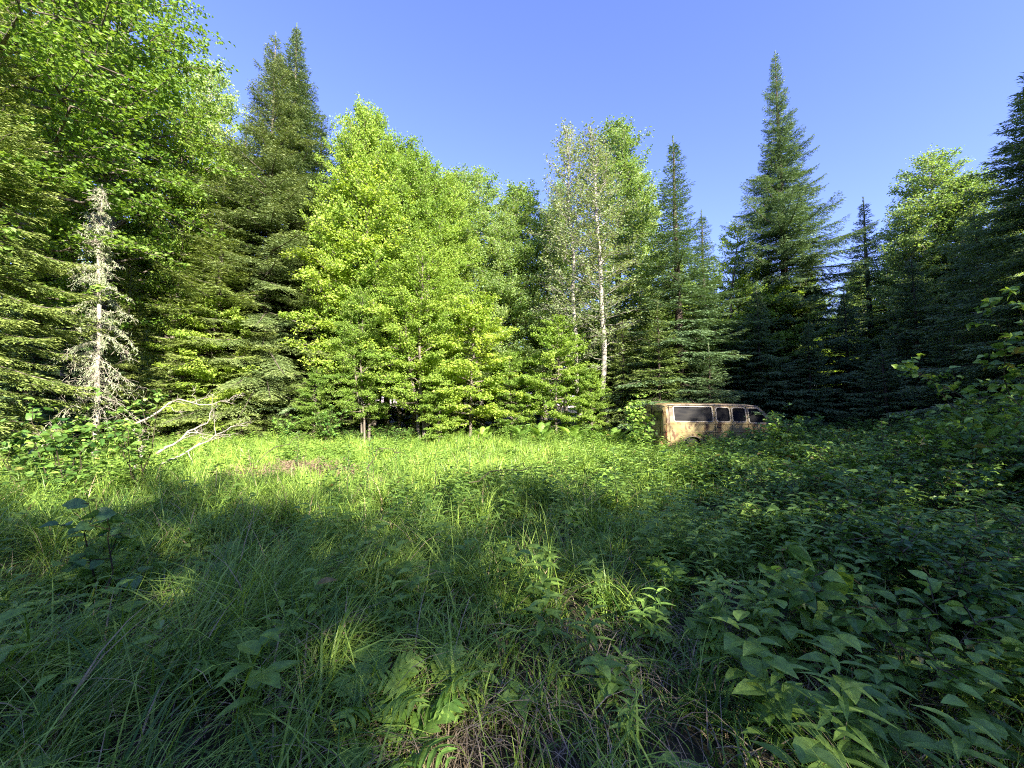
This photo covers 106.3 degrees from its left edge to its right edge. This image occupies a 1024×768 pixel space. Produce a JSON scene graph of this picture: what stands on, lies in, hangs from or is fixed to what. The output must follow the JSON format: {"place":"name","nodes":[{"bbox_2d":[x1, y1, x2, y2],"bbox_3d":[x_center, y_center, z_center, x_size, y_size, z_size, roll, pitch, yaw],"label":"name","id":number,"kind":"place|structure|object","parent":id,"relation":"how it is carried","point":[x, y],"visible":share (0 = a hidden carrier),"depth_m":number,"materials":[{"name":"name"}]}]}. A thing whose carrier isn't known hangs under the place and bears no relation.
{"place":"outdoors","nodes":[
{"label":"outdoors","id":0,"kind":"place"},
{"bbox_2d":[0,408,1023,767],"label":"ground","id":1,"kind":"structure","parent":0,"point":[698,752],"depth_m":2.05,"materials":[{"name":"green plant"}]},
{"bbox_2d":[0,428,60,485],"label":"sapling","id":2,"kind":"object","parent":1,"relation":"on","point":[7,446],"visible":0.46,"depth_m":7.34,"materials":[{"name":"green plant"}]},
{"bbox_2d":[0,397,120,493],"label":"sapling","id":3,"kind":"object","parent":1,"relation":"on","point":[54,451],"visible":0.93,"depth_m":6.07,"materials":[{"name":"green plant"}]},
{"bbox_2d":[0,0,122,466],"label":"spruce tree","id":4,"kind":"object","parent":1,"relation":"on","point":[36,261],"visible":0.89,"depth_m":9.67,"materials":[{"name":"green plant"}]},
{"bbox_2d":[0,186,126,452],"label":"spruce tree","id":5,"kind":"object","parent":1,"relation":"on","point":[36,359],"visible":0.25,"depth_m":13.53,"materials":[{"name":"green plant"}]},
{"bbox_2d":[11,184,153,460],"bbox_3d":[-11.760,-1.786,10.964,2.728,8.036,2.928,-1,-3,0],"label":"snag","id":6,"kind":"object","parent":1,"relation":"on","point":[101,218],"visible":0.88,"depth_m":10.87,"materials":[{"name":"grey wood"}]},
{"bbox_2d":[32,557,141,593],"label":"fern","id":7,"kind":"object","parent":1,"relation":"on","point":[63,584],"visible":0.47,"depth_m":3.29,"materials":[{"name":"green plant"}]},
{"bbox_2d":[39,480,163,609],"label":"sapling","id":8,"kind":"object","parent":1,"relation":"on","point":[106,515],"visible":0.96,"depth_m":3.10,"materials":[{"name":"green plant"}]},
{"bbox_2d":[0,7,206,428],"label":"maple tree","id":9,"kind":"object","parent":1,"relation":"on","point":[142,262],"visible":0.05,"depth_m":16.93,"materials":[{"name":"green plant"}]},
{"bbox_2d":[66,404,143,458],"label":"sapling","id":10,"kind":"object","parent":1,"relation":"on","point":[118,426],"visible":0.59,"depth_m":10.80,"materials":[{"name":"green plant"}]},
{"bbox_2d":[0,0,225,331],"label":"maple tree","id":11,"kind":"object","parent":1,"relation":"on","point":[47,71],"visible":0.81,"depth_m":11.20,"materials":[{"name":"green plant"}]},
{"bbox_2d":[73,253,168,441],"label":"spruce tree","id":12,"kind":"object","parent":1,"relation":"on","point":[125,365],"visible":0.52,"depth_m":15.04,"materials":[{"name":"green plant"}]},
{"bbox_2d":[0,0,259,437],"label":"maple tree","id":13,"kind":"object","parent":1,"relation":"on","point":[164,41],"visible":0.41,"depth_m":15.92,"materials":[{"name":"green plant"}]},
{"bbox_2d":[87,387,174,491],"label":"sapling","id":14,"kind":"object","parent":1,"relation":"on","point":[129,427],"visible":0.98,"depth_m":6.64,"materials":[{"name":"green plant"}]},
{"bbox_2d":[95,80,235,434],"bbox_3d":[-15.395,-5.593,17.695,5.514,16.547,5.211,1,-3,-14],"label":"maple tree","id":15,"kind":"object","parent":1,"relation":"on","point":[147,220],"visible":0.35,"depth_m":16.90,"materials":[{"name":"green plant"}]},
{"bbox_2d":[130,322,209,447],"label":"young fir tree","id":16,"kind":"object","parent":1,"relation":"on","point":[181,394],"visible":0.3,"depth_m":15.19,"materials":[{"name":"green plant"}]},
{"bbox_2d":[125,54,260,381],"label":"aspen tree","id":17,"kind":"object","parent":1,"relation":"on","point":[223,100],"visible":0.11,"depth_m":21.80,"materials":[{"name":"green plant"}]},
{"bbox_2d":[107,114,293,434],"bbox_3d":[-14.572,-5.580,19.693,7.806,17.513,7.880,-2,-4,34],"label":"conifer tree","id":18,"kind":"object","parent":1,"relation":"on","point":[245,139],"visible":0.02,"depth_m":18.61,"materials":[{"name":"green plant"}]},
{"bbox_2d":[141,291,262,430],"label":"spruce tree","id":19,"kind":"object","parent":1,"relation":"on","point":[204,371],"visible":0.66,"depth_m":15.38,"materials":[{"name":"green plant"}]},
{"bbox_2d":[114,176,299,442],"bbox_3d":[-13.068,-3.062,16.593,7.175,12.354,6.394,0,-3,-4],"label":"spruce tree","id":20,"kind":"object","parent":1,"relation":"on","point":[219,288],"visible":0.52,"depth_m":15.93,"materials":[{"name":"green plant"}]},
{"bbox_2d":[194,343,273,443],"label":"young fir tree","id":21,"kind":"object","parent":1,"relation":"on","point":[241,417],"visible":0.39,"depth_m":15.94,"materials":[{"name":"green plant"}]},
{"bbox_2d":[136,32,348,438],"bbox_3d":[-11.348,-6.690,18.108,8.859,21.060,8.890,0,-3,0],"label":"spruce tree","id":22,"kind":"object","parent":1,"relation":"on","point":[273,155],"visible":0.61,"depth_m":17.21,"materials":[{"name":"green plant"}]},
{"bbox_2d":[183,618,303,689],"bbox_3d":[-1.449,1.556,2.120,0.565,0.260,0.451,2,-4,-35],"label":"leafy plant","id":23,"kind":"object","parent":1,"relation":"on","point":[231,646],"visible":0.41,"depth_m":2.13,"materials":[{"name":"green plant"}]},
{"bbox_2d":[271,411,302,439],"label":"sapling","id":24,"kind":"object","parent":1,"relation":"on","point":[287,432],"visible":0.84,"depth_m":15.61,"materials":[{"name":"green plant"}]},
{"bbox_2d":[214,23,360,421],"bbox_3d":[-11.201,-8.151,19.370,7.671,21.639,7.644,0,-3,0],"label":"spruce tree","id":25,"kind":"object","parent":1,"relation":"on","point":[297,79],"visible":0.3,"depth_m":18.63,"materials":[{"name":"green plant"}]},
{"bbox_2d":[194,450,388,482],"bbox_3d":[-4.645,1.822,8.197,4.376,0.882,2.321,0,-3,0],"label":"brush pile","id":26,"kind":"object","parent":1,"relation":"on","point":[289,463],"visible":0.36,"depth_m":8.04,"materials":[{"name":"beige wood"}]},
{"bbox_2d":[228,128,366,434],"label":"conifer tree","id":27,"kind":"object","parent":1,"relation":"on","point":[286,409],"visible":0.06,"depth_m":18.68,"materials":[{"name":"green plant"}]},
{"bbox_2d":[251,240,366,439],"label":"spruce tree","id":28,"kind":"object","parent":1,"relation":"on","point":[293,387],"visible":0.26,"depth_m":17.77,"materials":[{"name":"green plant"}]},
{"bbox_2d":[291,365,338,439],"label":"maple sapling","id":29,"kind":"object","parent":1,"relation":"on","point":[317,378],"visible":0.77,"depth_m":16.05,"materials":[{"name":"green plant"}]},
{"bbox_2d":[310,404,351,441],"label":"sapling","id":30,"kind":"object","parent":1,"relation":"on","point":[325,428],"visible":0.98,"depth_m":15.40,"materials":[{"name":"green plant"}]},
{"bbox_2d":[297,92,412,430],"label":"maple tree","id":31,"kind":"object","parent":1,"relation":"on","point":[367,139],"visible":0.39,"depth_m":17.64,"materials":[{"name":"green plant"}]},
{"bbox_2d":[316,592,400,638],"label":"fern","id":32,"kind":"object","parent":1,"relation":"on","point":[369,610],"visible":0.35,"depth_m":2.53,"materials":[{"name":"green plant"}]},
{"bbox_2d":[321,269,400,440],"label":"maple tree","id":33,"kind":"object","parent":1,"relation":"on","point":[356,361],"visible":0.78,"depth_m":16.07,"materials":[{"name":"green plant"}]},
{"bbox_2d":[277,153,448,435],"bbox_3d":[-6.735,-4.975,18.966,8.148,15.311,7.930,1,-4,-25],"label":"maple tree","id":34,"kind":"object","parent":1,"relation":"on","point":[342,270],"visible":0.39,"depth_m":16.80,"materials":[{"name":"green plant"}]},
{"bbox_2d":[303,103,423,400],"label":"maple tree","id":35,"kind":"object","parent":1,"relation":"on","point":[384,155],"visible":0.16,"depth_m":17.93,"materials":[{"name":"green plant"}]},
{"bbox_2d":[330,640,428,729],"bbox_3d":[-0.655,1.532,1.879,0.475,0.274,0.595,1,-3,-16],"label":"fern","id":36,"kind":"object","parent":1,"relation":"on","point":[410,663],"visible":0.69,"depth_m":1.92,"materials":[{"name":"green plant"}]},
{"bbox_2d":[315,689,467,767],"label":"fern","id":37,"kind":"object","parent":1,"relation":"on","point":[428,722],"visible":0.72,"depth_m":1.68,"materials":[{"name":"green plant"}]},
{"bbox_2d":[346,131,462,433],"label":"maple tree","id":38,"kind":"object","parent":1,"relation":"on","point":[409,149],"visible":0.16,"depth_m":18.61,"materials":[{"name":"green plant"}]},
{"bbox_2d":[353,223,471,442],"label":"maple tree","id":39,"kind":"object","parent":1,"relation":"on","point":[405,340],"visible":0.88,"depth_m":15.88,"materials":[{"name":"green plant"}]},
{"bbox_2d":[381,558,459,603],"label":"fern","id":40,"kind":"object","parent":1,"relation":"on","point":[446,565],"visible":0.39,"depth_m":3.02,"materials":[{"name":"green plant"}]},
{"bbox_2d":[369,145,474,434],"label":"maple tree","id":41,"kind":"object","parent":1,"relation":"on","point":[427,167],"visible":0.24,"depth_m":18.95,"materials":[{"name":"green plant"}]},
{"bbox_2d":[372,641,473,723],"bbox_3d":[-0.429,1.545,1.921,0.496,0.249,0.507,0,-3,2],"label":"fern","id":42,"kind":"object","parent":1,"relation":"on","point":[392,684],"visible":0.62,"depth_m":1.89,"materials":[{"name":"green plant"}]},
{"bbox_2d":[391,165,488,423],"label":"maple tree","id":43,"kind":"object","parent":1,"relation":"on","point":[452,211],"visible":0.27,"depth_m":19.91,"materials":[{"name":"green plant"}]},
{"bbox_2d":[417,364,463,440],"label":"maple sapling","id":44,"kind":"object","parent":1,"relation":"on","point":[426,418],"visible":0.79,"depth_m":15.59,"materials":[{"name":"green plant"}]},
{"bbox_2d":[417,163,507,431],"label":"aspen tree","id":45,"kind":"object","parent":1,"relation":"on","point":[461,177],"visible":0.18,"depth_m":21.44,"materials":[{"name":"green plant"}]},
{"bbox_2d":[413,291,527,438],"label":"maple sapling","id":46,"kind":"object","parent":1,"relation":"on","point":[476,323],"visible":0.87,"depth_m":16.27,"materials":[{"name":"green plant"}]},
{"bbox_2d":[451,164,536,427],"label":"aspen tree","id":47,"kind":"object","parent":1,"relation":"on","point":[478,184],"visible":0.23,"depth_m":22.37,"materials":[{"name":"green plant"}]},
{"bbox_2d":[463,588,533,628],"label":"fern","id":48,"kind":"object","parent":1,"relation":"on","point":[495,600],"visible":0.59,"depth_m":2.72,"materials":[{"name":"green plant"}]},
{"bbox_2d":[459,206,544,429],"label":"aspen tree","id":49,"kind":"object","parent":1,"relation":"on","point":[501,311],"visible":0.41,"depth_m":21.18,"materials":[{"name":"green plant"}]},
{"bbox_2d":[478,347,541,438],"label":"maple sapling","id":50,"kind":"object","parent":1,"relation":"on","point":[510,382],"visible":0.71,"depth_m":17.21,"materials":[{"name":"green plant"}]},
{"bbox_2d":[0,425,1023,767],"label":"weeds","id":51,"kind":"object","parent":1,"relation":"on","point":[780,703],"visible":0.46,"depth_m":2.54,"materials":[{"name":"green plant"}]},
{"bbox_2d":[0,394,1023,663],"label":"undergrowth","id":52,"kind":"object","parent":1,"relation":"on","point":[956,568],"visible":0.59,"depth_m":4.54,"materials":[{"name":"green plant"}]},
{"bbox_2d":[467,178,566,424],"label":"aspen tree","id":53,"kind":"object","parent":1,"relation":"on","point":[514,198],"visible":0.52,"depth_m":21.53,"materials":[{"name":"green plant"}]},
{"bbox_2d":[500,203,594,421],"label":"aspen tree","id":54,"kind":"object","parent":1,"relation":"on","point":[553,257],"visible":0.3,"depth_m":22.12,"materials":[{"name":"green plant"}]},
{"bbox_2d":[511,314,603,431],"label":"maple sapling","id":55,"kind":"object","parent":1,"relation":"on","point":[549,332],"visible":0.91,"depth_m":17.17,"materials":[{"name":"green plant"}]},
{"bbox_2d":[533,178,599,427],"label":"aspen tree","id":56,"kind":"object","parent":1,"relation":"on","point":[548,370],"visible":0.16,"depth_m":22.66,"materials":[{"name":"green plant"}]},
{"bbox_2d":[525,117,621,426],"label":"birch tree","id":57,"kind":"object","parent":1,"relation":"on","point":[568,140],"visible":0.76,"depth_m":18.90,"materials":[{"name":"green plant"}]},
{"bbox_2d":[569,365,613,435],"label":"maple sapling","id":58,"kind":"object","parent":1,"relation":"on","point":[596,394],"visible":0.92,"depth_m":16.70,"materials":[{"name":"green plant"}]},
{"bbox_2d":[540,117,653,430],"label":"birch tree","id":59,"kind":"object","parent":1,"relation":"on","point":[592,166],"visible":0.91,"depth_m":18.07,"materials":[{"name":"green plant"}]},
{"bbox_2d":[559,113,682,426],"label":"aspen tree","id":60,"kind":"object","parent":1,"relation":"on","point":[617,135],"visible":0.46,"depth_m":21.42,"materials":[{"name":"green plant"}]},
{"bbox_2d":[598,320,653,439],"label":"young fir tree","id":61,"kind":"object","parent":1,"relation":"on","point":[621,372],"visible":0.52,"depth_m":17.90,"materials":[{"name":"green plant"}]},
{"bbox_2d":[618,394,657,443],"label":"sapling","id":62,"kind":"object","parent":1,"relation":"on","point":[633,410],"visible":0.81,"depth_m":12.84,"materials":[{"name":"green plant"}]},
{"bbox_2d":[599,160,685,407],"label":"aspen tree","id":63,"kind":"object","parent":1,"relation":"on","point":[630,315],"visible":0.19,"depth_m":21.75,"materials":[{"name":"green plant"}]},
{"bbox_2d":[606,301,690,441],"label":"young fir tree","id":64,"kind":"object","parent":1,"relation":"on","point":[657,313],"visible":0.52,"depth_m":16.54,"materials":[{"name":"green plant"}]},
{"bbox_2d":[635,567,699,590],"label":"fern","id":65,"kind":"object","parent":1,"relation":"on","point":[678,572],"visible":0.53,"depth_m":3.31,"materials":[{"name":"green plant"}]},
{"bbox_2d":[641,555,705,589],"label":"fern","id":66,"kind":"object","parent":1,"relation":"on","point":[661,562],"visible":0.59,"depth_m":3.36,"materials":[{"name":"green plant"}]},
{"bbox_2d":[600,134,767,429],"bbox_3d":[7.427,-4.646,17.981,8.303,15.177,8.381,-1,-3,17],"label":"fir tree","id":67,"kind":"object","parent":1,"relation":"on","point":[674,247],"visible":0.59,"depth_m":17.84,"materials":[{"name":"green plant"}]},
{"bbox_2d":[645,615,726,667],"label":"leafy plant","id":68,"kind":"object","parent":1,"relation":"on","point":[698,626],"visible":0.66,"depth_m":2.47,"materials":[{"name":"green plant"}]},
{"bbox_2d":[682,342,744,402],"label":"young fir tree","id":69,"kind":"object","parent":1,"relation":"on","point":[708,382],"visible":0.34,"depth_m":16.22,"materials":[{"name":"green plant"}]},
{"bbox_2d":[641,403,793,448],"bbox_3d":[7.796,1.721,14.615,5.290,1.987,2.255,1,-3,-5],"label":"derelict van","id":70,"kind":"object","parent":1,"relation":"on","point":[674,422],"visible":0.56,"depth_m":13.77,"materials":[{"name":"paint"}]},
{"bbox_2d":[668,209,772,405],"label":"fir tree","id":71,"kind":"object","parent":1,"relation":"on","point":[707,282],"visible":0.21,"depth_m":19.82,"materials":[{"name":"green plant"}]},
{"bbox_2d":[681,220,781,402],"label":"maple tree","id":72,"kind":"object","parent":1,"relation":"on","point":[743,280],"visible":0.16,"depth_m":22.28,"materials":[{"name":"green plant"}]},
{"bbox_2d":[719,457,774,491],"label":"shrub","id":73,"kind":"object","parent":1,"relation":"on","point":[758,469],"visible":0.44,"depth_m":6.38,"materials":[{"name":"green plant"}]},
{"bbox_2d":[727,284,807,426],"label":"spruce tree","id":74,"kind":"object","parent":1,"relation":"on","point":[760,373],"visible":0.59,"depth_m":17.88,"materials":[{"name":"green plant"}]},
{"bbox_2d":[730,502,804,559],"bbox_3d":[2.592,1.487,3.898,0.700,0.612,0.642,-2,-4,28],"label":"shrub","id":75,"kind":"object","parent":1,"relation":"on","point":[759,513],"visible":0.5,"depth_m":3.86,"materials":[{"name":"green plant"}]},
{"bbox_2d":[761,403,810,460],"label":"shrub","id":76,"kind":"object","parent":1,"relation":"on","point":[778,434],"visible":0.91,"depth_m":9.38,"materials":[{"name":"green plant"}]},
{"bbox_2d":[726,277,848,419],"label":"maple sapling","id":77,"kind":"object","parent":1,"relation":"on","point":[774,310],"visible":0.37,"depth_m":19.68,"materials":[{"name":"green plant"}]},
{"bbox_2d":[716,50,888,427],"bbox_3d":[15.351,-8.199,21.322,8.800,22.295,8.088,0,-3,0],"label":"fir tree","id":78,"kind":"object","parent":1,"relation":"on","point":[778,218],"visible":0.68,"depth_m":20.60,"materials":[{"name":"green plant"}]},
{"bbox_2d":[758,545,869,668],"bbox_3d":[1.892,1.438,2.434,0.560,0.678,0.697,-2,-4,37],"label":"shrub","id":79,"kind":"object","parent":1,"relation":"on","point":[802,595],"visible":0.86,"depth_m":2.33,"materials":[{"name":"green plant"}]},
{"bbox_2d":[778,320,868,431],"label":"spruce tree","id":80,"kind":"object","parent":1,"relation":"on","point":[807,401],"visible":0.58,"depth_m":17.30,"materials":[{"name":"green plant"}]},
{"bbox_2d":[773,510,900,586],"bbox_3d":[2.889,1.434,3.292,0.884,0.683,0.808,0,-3,0],"label":"shrub","id":81,"kind":"object","parent":1,"relation":"on","point":[842,536],"visible":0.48,"depth_m":3.21,"materials":[{"name":"green plant"}]},
{"bbox_2d":[802,532,896,608],"bbox_3d":[2.486,1.423,2.859,0.526,0.659,0.491,-2,-4,35],"label":"shrub","id":82,"kind":"object","parent":1,"relation":"on","point":[843,546],"visible":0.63,"depth_m":2.87,"materials":[{"name":"green plant"}]},
{"bbox_2d":[816,291,900,428],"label":"spruce tree","id":83,"kind":"object","parent":1,"relation":"on","point":[844,346],"visible":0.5,"depth_m":18.85,"materials":[{"name":"green plant"}]},
{"bbox_2d":[818,197,926,409],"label":"fir tree","id":84,"kind":"object","parent":1,"relation":"on","point":[867,278],"visible":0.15,"depth_m":24.26,"materials":[{"name":"green plant"}]},
{"bbox_2d":[839,342,922,429],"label":"young fir tree","id":85,"kind":"object","parent":1,"relation":"on","point":[889,395],"visible":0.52,"depth_m":15.51,"materials":[{"name":"green plant"}]},
{"bbox_2d":[862,316,937,416],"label":"young fir tree","id":86,"kind":"object","parent":1,"relation":"on","point":[891,356],"visible":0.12,"depth_m":19.58,"materials":[{"name":"green plant"}]},
{"bbox_2d":[855,203,962,381],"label":"aspen tree","id":87,"kind":"object","parent":1,"relation":"on","point":[898,261],"visible":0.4,"depth_m":22.02,"materials":[{"name":"green plant"}]},
{"bbox_2d":[863,256,975,422],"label":"spruce tree","id":88,"kind":"object","parent":1,"relation":"on","point":[907,306],"visible":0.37,"depth_m":17.63,"materials":[{"name":"green plant"}]},
{"bbox_2d":[822,564,1023,720],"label":"shrub","id":89,"kind":"object","parent":1,"relation":"on","point":[875,625],"visible":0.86,"depth_m":2.05,"materials":[{"name":"green plant"}]},
{"bbox_2d":[837,143,1022,384],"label":"aspen tree","id":90,"kind":"object","parent":1,"relation":"on","point":[939,169],"visible":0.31,"depth_m":21.69,"materials":[{"name":"green plant"}]},
{"bbox_2d":[907,176,976,395],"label":"fir tree","id":91,"kind":"object","parent":1,"relation":"on","point":[943,233],"visible":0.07,"depth_m":21.25,"materials":[{"name":"green plant"}]},
{"bbox_2d":[900,331,1003,425],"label":"young fir tree","id":92,"kind":"object","parent":1,"relation":"on","point":[935,396],"visible":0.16,"depth_m":13.55,"materials":[{"name":"green plant"}]},
{"bbox_2d":[882,72,1023,433],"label":"spruce tree","id":93,"kind":"object","parent":1,"relation":"on","point":[1014,193],"visible":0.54,"depth_m":11.59,"materials":[{"name":"green plant"}]},
{"bbox_2d":[883,449,1023,505],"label":"shrub","id":94,"kind":"object","parent":1,"relation":"on","point":[1010,484],"visible":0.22,"depth_m":5.18,"materials":[{"name":"green plant"}]},
{"bbox_2d":[892,286,1023,438],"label":"shrub","id":95,"kind":"object","parent":1,"relation":"on","point":[1013,370],"visible":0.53,"depth_m":7.03,"materials":[{"name":"green plant"}]},
{"bbox_2d":[893,164,1022,373],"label":"aspen tree","id":96,"kind":"object","parent":1,"relation":"on","point":[971,208],"visible":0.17,"depth_m":20.82,"materials":[{"name":"green plant"}]},
{"bbox_2d":[895,99,1023,419],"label":"spruce tree","id":97,"kind":"object","parent":1,"relation":"on","point":[979,338],"visible":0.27,"depth_m":13.43,"materials":[{"name":"green plant"}]},
{"bbox_2d":[905,211,1021,417],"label":"spruce tree","id":98,"kind":"object","parent":1,"relation":"on","point":[967,285],"visible":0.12,"depth_m":15.93,"materials":[{"name":"green plant"}]},
{"bbox_2d":[930,473,1009,529],"bbox_3d":[5.131,1.408,4.340,0.564,0.808,0.632,0,-3,0],"label":"shrub","id":99,"kind":"object","parent":1,"relation":"on","point":[973,492],"visible":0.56,"depth_m":4.28,"materials":[{"name":"green plant"}]},
{"bbox_2d":[935,384,1023,450],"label":"shrub","id":100,"kind":"object","parent":1,"relation":"on","point":[972,411],"visible":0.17,"depth_m":6.67,"materials":[{"name":"green plant"}]},
{"bbox_2d":[954,621,1023,725],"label":"shrub","id":101,"kind":"object","parent":1,"relation":"on","point":[1002,669],"visible":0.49,"depth_m":1.94,"materials":[{"name":"green plant"}]},
{"bbox_2d":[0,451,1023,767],"bbox_3d":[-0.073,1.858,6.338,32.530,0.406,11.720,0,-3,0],"label":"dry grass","id":102,"kind":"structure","parent":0,"point":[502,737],"depth_m":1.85,"materials":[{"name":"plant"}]},
{"bbox_2d":[10,0,1023,407],"label":"sky","id":103,"kind":"structure","parent":0,"point":[487,83],"materials":[{"name":"blue"}]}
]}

